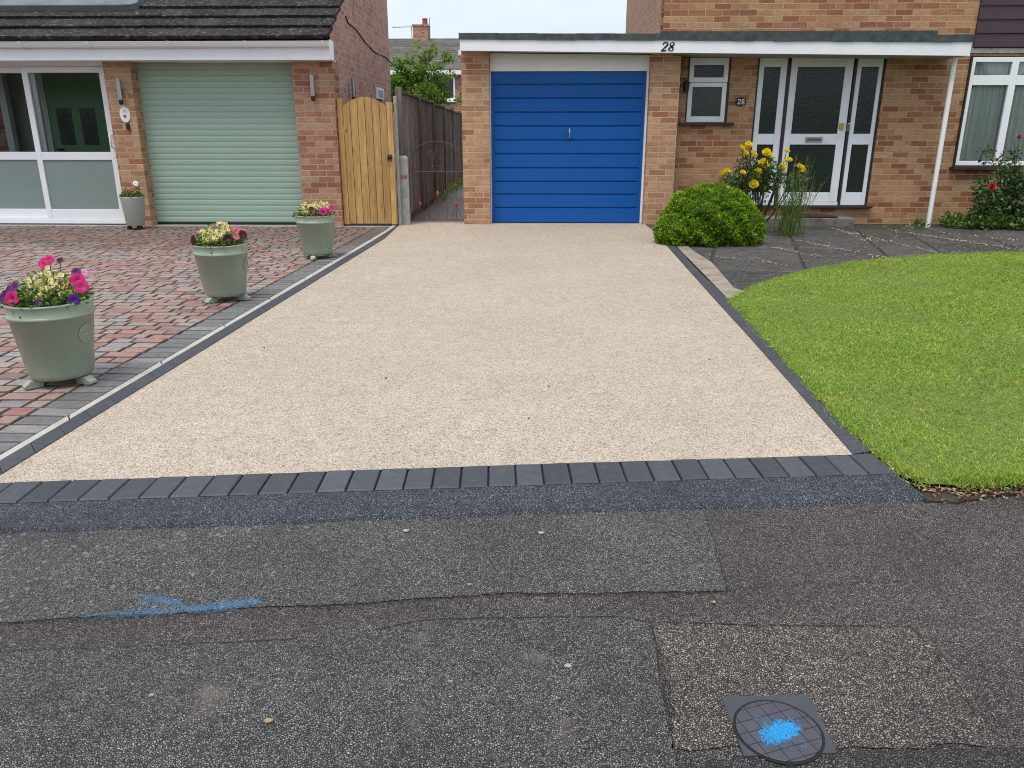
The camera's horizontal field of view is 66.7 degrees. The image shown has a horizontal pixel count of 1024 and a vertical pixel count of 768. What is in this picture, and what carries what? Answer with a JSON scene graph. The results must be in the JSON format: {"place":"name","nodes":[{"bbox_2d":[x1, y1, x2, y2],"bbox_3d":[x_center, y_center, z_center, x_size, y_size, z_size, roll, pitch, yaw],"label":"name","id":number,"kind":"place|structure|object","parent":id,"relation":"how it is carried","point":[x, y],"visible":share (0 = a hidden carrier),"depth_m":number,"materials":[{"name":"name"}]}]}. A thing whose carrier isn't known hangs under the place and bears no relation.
{"place":"outdoors","nodes":[
{"label":"outdoors","id":0,"kind":"place"},
{"bbox_2d":[0,226,388,454],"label":"block paving","id":1,"kind":"structure","parent":0,"point":[150,298],"depth_m":6.60,"materials":[{"name":"red brick"}]},
{"bbox_2d":[2,292,96,389],"bbox_3d":[-2.383,-0.224,4.074,0.413,0.443,0.413,0,18,1],"label":"planter","id":2,"kind":"object","parent":1,"relation":"on","point":[55,342],"visible":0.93,"depth_m":3.94,"materials":[{"name":"green plastic"}]},
{"bbox_2d":[0,255,94,312],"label":"bedding plants","id":3,"kind":"object","parent":2,"relation":"in","point":[42,287],"visible":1,"depth_m":3.96,"materials":[{"name":"multicoloured plant"}]},
{"bbox_2d":[119,196,145,228],"bbox_3d":[-5.120,-2.324,10.556,0.310,0.428,0.310,0,18,1],"label":"grey planter","id":4,"kind":"object","parent":1,"relation":"on","point":[133,208],"visible":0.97,"depth_m":10.46,"materials":[{"name":"plastic"}]},
{"bbox_2d":[119,185,144,198],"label":"bedding plants","id":5,"kind":"object","parent":4,"relation":"in","point":[132,192],"visible":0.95,"depth_m":10.44,"materials":[{"name":"green plant"}]},
{"bbox_2d":[191,241,250,303],"bbox_3d":[-2.257,-0.879,6.088,0.413,0.443,0.413,-3,18,-10],"label":"planter","id":6,"kind":"object","parent":1,"relation":"on","point":[222,273],"visible":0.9,"depth_m":5.95,"materials":[{"name":"green ceramic"}]},
{"bbox_2d":[190,221,249,249],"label":"bedding plants","id":7,"kind":"object","parent":6,"relation":"in","point":[207,236],"visible":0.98,"depth_m":5.95,"materials":[{"name":"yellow plant"}]},
{"bbox_2d":[295,213,336,259],"bbox_3d":[-2.041,-1.545,8.137,0.413,0.443,0.413,-13,22,-34],"label":"planter","id":8,"kind":"object","parent":1,"relation":"on","point":[316,235],"visible":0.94,"depth_m":8.00,"materials":[{"name":"green ceramic"}]},
{"bbox_2d":[292,200,336,217],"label":"bedding plants","id":9,"kind":"object","parent":8,"relation":"on","point":[321,208],"visible":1,"depth_m":7.99,"materials":[{"name":"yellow plant"}]},
{"bbox_2d":[0,222,852,482],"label":"driveway","id":10,"kind":"structure","parent":0,"point":[471,342],"depth_m":4.22,"materials":[{"name":"beige gravel"}]},
{"bbox_2d":[393,96,401,224],"bbox_3d":[-1.582,-3.050,10.796,0.044,1.769,0.070,0,18,1],"label":"gate post","id":11,"kind":"object","parent":10,"relation":"on","point":[397,159],"visible":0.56,"depth_m":10.75,"materials":[{"name":"grey concrete"}]},
{"bbox_2d":[336,97,397,223],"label":"wooden gate","id":12,"kind":"structure","parent":11,"relation":"attached to","point":[354,153],"depth_m":10.71,"materials":[{"name":"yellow wood"}]},
{"bbox_2d":[411,184,463,221],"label":"side path","id":13,"kind":"structure","parent":0,"point":[449,202],"depth_m":13.31,"materials":[{"name":"concrete"}]},
{"bbox_2d":[432,177,462,202],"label":"passage weeds","id":14,"kind":"object","parent":13,"relation":"on","point":[458,184],"visible":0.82,"depth_m":16.43,"materials":[{"name":"green plant"}]},
{"bbox_2d":[0,474,924,533],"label":"tarmac ramp","id":15,"kind":"structure","parent":0,"point":[310,508],"depth_m":2.82,"materials":[{"name":"grey asphalt"}]},
{"bbox_2d":[387,0,626,38],"label":"sky","id":16,"kind":"structure","parent":0,"point":[448,18],"materials":[{"name":"white"}]},
{"bbox_2d":[0,468,1023,767],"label":"pavement","id":17,"kind":"structure","parent":0,"point":[956,598],"depth_m":2.27,"materials":[{"name":"grey asphalt"}]},
{"bbox_2d":[0,614,675,767],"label":"pavement patch","id":18,"kind":"object","parent":17,"relation":"on","point":[515,693],"visible":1,"depth_m":1.87,"materials":[{"name":"grey asphalt"}]},
{"bbox_2d":[264,718,273,722],"bbox_3d":[-0.563,0.778,1.803,0.019,0.008,0.017,-10,20,-28],"label":"pebble","id":19,"kind":"object","parent":18,"relation":"on","point":[268,720],"visible":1,"depth_m":1.80,"materials":[{"name":"beige stone"}]},
{"bbox_2d":[564,663,571,667],"bbox_3d":[0.142,0.718,1.987,0.020,0.008,0.017,0,18,1],"label":"pebble","id":20,"kind":"object","parent":18,"relation":"on","point":[567,665],"visible":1,"depth_m":1.98,"materials":[{"name":"white stone"}]},
{"bbox_2d":[0,510,725,621],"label":"pavement patch","id":21,"kind":"object","parent":17,"relation":"on","point":[43,575],"visible":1,"depth_m":2.47,"materials":[{"name":"grey asphalt"}]},
{"bbox_2d":[130,597,258,614],"bbox_3d":[-1.010,0.639,2.231,0.594,0.001,0.178,0,18,1],"label":"spray mark","id":22,"kind":"object","parent":21,"relation":"on","point":[206,607],"visible":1,"depth_m":2.24,"materials":[{"name":"blue paint"}]},
{"bbox_2d":[0,512,975,748],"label":"pavement crack","id":23,"kind":"object","parent":17,"relation":"on","point":[514,617],"visible":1,"depth_m":2.17,"materials":[{"name":"black asphalt"}]},
{"bbox_2d":[722,694,836,764],"bbox_3d":[0.609,0.796,1.785,0.213,0.032,0.223,0,18,1],"label":"access cover","id":24,"kind":"object","parent":17,"relation":"in","point":[786,729],"visible":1,"depth_m":1.77,"materials":[{"name":"metal"}]},
{"bbox_2d":[652,620,996,750],"bbox_3d":[0.744,0.736,1.944,0.770,0.001,0.492,0,18,1],"label":"pavement patch","id":25,"kind":"object","parent":17,"relation":"on","point":[872,685],"visible":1,"depth_m":1.94,"materials":[{"name":"grey asphalt"}]},
{"bbox_2d":[676,747,1023,767],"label":"pavement patch","id":26,"kind":"object","parent":17,"relation":"on","point":[987,757],"visible":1,"depth_m":1.69,"materials":[{"name":"grey asphalt"}]},
{"bbox_2d":[902,476,1023,504],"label":"soil edge","id":27,"kind":"object","parent":17,"relation":"on","point":[950,498],"visible":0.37,"depth_m":2.92,"materials":[{"name":"brown soil"}]},
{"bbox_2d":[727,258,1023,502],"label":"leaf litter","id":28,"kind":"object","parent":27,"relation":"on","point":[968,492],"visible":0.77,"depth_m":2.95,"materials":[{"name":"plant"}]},
{"bbox_2d":[395,154,895,472],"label":"ground","id":29,"kind":"structure","parent":0,"point":[671,460],"depth_m":3.40,"materials":[{"name":"grey concrete"}]},
{"bbox_2d":[0,0,392,226],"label":"brick house","id":30,"kind":"structure","parent":29,"relation":"on","point":[230,122],"depth_m":10.72,"materials":[{"name":"brick"}]},
{"bbox_2d":[0,67,49,217],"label":"sliding door","id":31,"kind":"structure","parent":30,"relation":"in","point":[21,192],"depth_m":11.04,"materials":[{"name":"white plastic"}]},
{"bbox_2d":[20,67,124,218],"bbox_3d":[-6.054,-3.312,10.792,1.160,2.019,0.111,0,18,1],"label":"sliding door","id":32,"kind":"structure","parent":30,"relation":"in","point":[75,185],"depth_m":10.94,"materials":[{"name":"white plastic"}]},
{"bbox_2d":[42,73,110,151],"bbox_3d":[-6.657,-3.722,12.104,0.933,2.060,0.110,0,18,1],"label":"front door","id":33,"kind":"structure","parent":30,"relation":"in","point":[75,104],"depth_m":11.96,"materials":[{"name":"green paint"}]},
{"bbox_2d":[115,79,124,104],"bbox_3d":[-5.230,-3.898,10.394,0.060,0.325,0.093,0,18,1],"label":"wall lamp","id":34,"kind":"object","parent":30,"relation":"attached to","point":[120,92],"visible":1,"depth_m":10.37,"materials":[{"name":"metal"}]},
{"bbox_2d":[120,106,130,128],"bbox_3d":[-5.230,-3.597,10.528,0.144,0.295,0.027,0,18,1],"label":"house plaque","id":35,"kind":"object","parent":30,"relation":"attached to","point":[125,116],"visible":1,"depth_m":10.52,"materials":[{"name":"white ceramic"}]},
{"bbox_2d":[136,62,302,223],"bbox_3d":[-3.990,-3.308,10.812,2.270,2.141,0.026,0,18,1],"label":"garage door","id":36,"kind":"structure","parent":30,"relation":"in","point":[222,140],"depth_m":10.80,"materials":[{"name":"green plastic"}]},
{"bbox_2d":[309,75,315,100],"bbox_3d":[-2.640,-3.918,10.316,0.060,0.325,0.093,0,18,1],"label":"wall lamp","id":37,"kind":"object","parent":30,"relation":"attached to","point":[312,87],"visible":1,"depth_m":10.28,"materials":[{"name":"metal"}]},
{"bbox_2d":[349,78,355,99],"bbox_3d":[-2.297,-4.239,11.218,0.092,0.325,0.060,0,18,1],"label":"wall lamp","id":38,"kind":"object","parent":30,"relation":"attached to","point":[353,86],"visible":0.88,"depth_m":11.20,"materials":[{"name":"metal"}]},
{"bbox_2d":[376,87,383,99],"bbox_3d":[-2.270,-4.997,13.405,0.039,0.180,0.582,0,18,1],"label":"side window","id":39,"kind":"structure","parent":30,"relation":"in","point":[379,91],"depth_m":13.31,"materials":[{"name":"white plastic"}]},
{"bbox_2d":[0,223,393,226],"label":"threshold","id":40,"kind":"object","parent":29,"relation":"on","point":[173,225],"visible":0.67,"depth_m":11.04,"materials":[{"name":"grey concrete"}]},
{"bbox_2d":[0,224,396,460],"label":"concrete strip","id":41,"kind":"object","parent":29,"relation":"on","point":[71,416],"visible":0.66,"depth_m":4.47,"materials":[{"name":"grey concrete"}]},
{"bbox_2d":[395,156,410,224],"bbox_3d":[-1.535,-2.693,11.001,0.170,1.023,0.082,0,18,1],"label":"concrete post","id":42,"kind":"object","parent":29,"relation":"on","point":[405,192],"visible":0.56,"depth_m":10.96,"materials":[{"name":"grey concrete"}]},
{"bbox_2d":[396,141,463,220],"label":"iron gate","id":43,"kind":"structure","parent":42,"relation":"attached to","point":[437,193],"depth_m":11.21,"materials":[{"name":"brown metal"}]},
{"bbox_2d":[389,18,461,145],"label":"distant house","id":44,"kind":"structure","parent":29,"relation":"on","point":[399,47],"depth_m":52.84,"materials":[{"name":"red brick"}]},
{"bbox_2d":[429,76,454,101],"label":"window","id":45,"kind":"structure","parent":44,"relation":"in","point":[451,88],"depth_m":51.51,"materials":[{"name":"white plastic"}]},
{"bbox_2d":[390,40,461,112],"bbox_3d":[-1.990,-6.072,17.666,1.861,3.176,1.684,0,18,1],"label":"garden tree","id":46,"kind":"object","parent":29,"relation":"on","point":[407,79],"visible":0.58,"depth_m":17.21,"materials":[{"name":"green plant"}]},
{"bbox_2d":[394,87,462,218],"bbox_3d":[-1.414,-4.834,16.165,0.090,1.945,11.049,0,18,1],"label":"wooden fence","id":47,"kind":"object","parent":29,"relation":"on","point":[421,121],"visible":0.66,"depth_m":13.59,"materials":[{"name":"brown wood"}]},
{"bbox_2d":[0,224,894,503],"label":"kerb edging","id":48,"kind":"object","parent":29,"relation":"on","point":[862,460],"visible":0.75,"depth_m":3.04,"materials":[{"name":"grey concrete"}]},
{"bbox_2d":[347,464,676,490],"bbox_3d":[-0.362,-0.873,6.931,4.561,0.058,9.086,0,18,1],"label":"edging bed","id":49,"kind":"object","parent":29,"relation":"on","point":[515,477],"visible":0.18,"depth_m":3.03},
{"bbox_2d":[677,245,742,297],"bbox_3d":[1.959,-1.412,8.460,0.212,0.001,4.809,1,18,3],"label":"concrete apron","id":50,"kind":"object","parent":29,"relation":"on","point":[710,271],"visible":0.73,"depth_m":7.41,"materials":[{"name":"beige concrete"}]},
{"bbox_2d":[458,0,1023,226],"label":"brick house","id":51,"kind":"structure","parent":29,"relation":"on","point":[891,111],"depth_m":10.87,"materials":[{"name":"brick"}]},
{"bbox_2d":[491,71,646,222],"bbox_3d":[0.775,-3.319,10.970,2.132,2.070,0.090,0,18,1],"label":"garage door","id":52,"kind":"structure","parent":51,"relation":"in","point":[567,146],"depth_m":10.97,"materials":[{"name":"blue paint"}]},
{"bbox_2d":[680,78,690,92],"bbox_3d":[2.366,-4.127,10.743,0.183,0.200,0.124,0,18,1],"label":"lantern","id":53,"kind":"object","parent":51,"relation":"attached to","point":[686,83],"visible":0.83,"depth_m":10.72,"materials":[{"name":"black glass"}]},
{"bbox_2d":[679,58,733,124],"bbox_3d":[2.744,-4.101,10.935,0.759,0.888,0.250,0,18,1],"label":"window","id":54,"kind":"structure","parent":51,"relation":"in","point":[707,97],"depth_m":10.92,"materials":[{"name":"white paint"}]},
{"bbox_2d":[735,97,745,106],"bbox_3d":[3.206,-3.950,10.902,0.156,0.124,0.018,0,18,1],"label":"number plate","id":55,"kind":"object","parent":51,"relation":"attached to","point":[740,101],"visible":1,"depth_m":10.90,"materials":[{"name":"black plastic"}]},
{"bbox_2d":[777,58,854,204],"bbox_3d":[4.317,-3.557,11.054,0.912,1.988,0.072,0,18,1],"label":"front door","id":56,"kind":"structure","parent":51,"relation":"in","point":[819,89],"depth_m":11.01,"materials":[{"name":"white paint"}]},
{"bbox_2d":[949,56,1023,169],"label":"window","id":57,"kind":"structure","parent":51,"relation":"in","point":[992,113],"depth_m":10.93,"materials":[{"name":"white plastic"}]},
{"bbox_2d":[933,211,1023,230],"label":"ground cover","id":58,"kind":"object","parent":29,"relation":"on","point":[964,221],"visible":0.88,"depth_m":10.64,"materials":[{"name":"green plant"}]},
{"bbox_2d":[795,215,837,217],"bbox_3d":[4.313,-2.396,11.130,0.595,0.021,0.250,0,18,1],"label":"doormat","id":59,"kind":"object","parent":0,"point":[820,216],"visible":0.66,"depth_m":11.01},
{"bbox_2d":[675,224,1023,295],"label":"slab path","id":60,"kind":"structure","parent":0,"point":[745,271],"depth_m":8.92,"materials":[{"name":"grey concrete"}]},
{"bbox_2d":[651,181,766,246],"bbox_3d":[2.348,-2.071,9.379,1.362,0.744,1.225,0,18,1],"label":"box shrub","id":61,"kind":"object","parent":60,"relation":"on","point":[717,214],"visible":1,"depth_m":9.02,"materials":[{"name":"green plant"}]},
{"bbox_2d":[718,141,808,221],"bbox_3d":[3.197,-2.514,9.960,1.103,1.139,0.586,0,18,1],"label":"rose bush","id":62,"kind":"object","parent":60,"relation":"on","point":[753,181],"visible":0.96,"depth_m":9.86,"materials":[{"name":"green plant"}]},
{"bbox_2d":[771,153,828,236],"bbox_3d":[3.578,-2.364,9.742,0.663,1.020,0.562,0,18,1],"label":"tall grass plant","id":63,"kind":"object","parent":60,"relation":"on","point":[786,215],"depth_m":9.82,"materials":[{"name":"green plant"}]},
{"bbox_2d":[709,227,1022,265],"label":"fallen petals","id":64,"kind":"object","parent":60,"relation":"on","point":[882,240],"visible":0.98,"depth_m":9.29,"materials":[{"name":"beige plant"}]},
{"bbox_2d":[904,218,930,229],"bbox_3d":[5.574,-2.195,10.694,0.256,0.210,0.310,-11,21,-31],"label":"weed","id":65,"kind":"object","parent":60,"relation":"on","point":[918,223],"visible":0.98,"depth_m":10.69,"materials":[{"name":"green plant"}]},
{"bbox_2d":[966,135,1023,227],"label":"rose bush","id":66,"kind":"object","parent":60,"relation":"on","point":[996,204],"visible":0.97,"depth_m":10.54,"materials":[{"name":"green plant"}]},
{"bbox_2d":[731,252,1023,484],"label":"lawn","id":67,"kind":"structure","parent":0,"point":[1014,437],"depth_m":4.47,"materials":[{"name":"green plant"}]}
]}

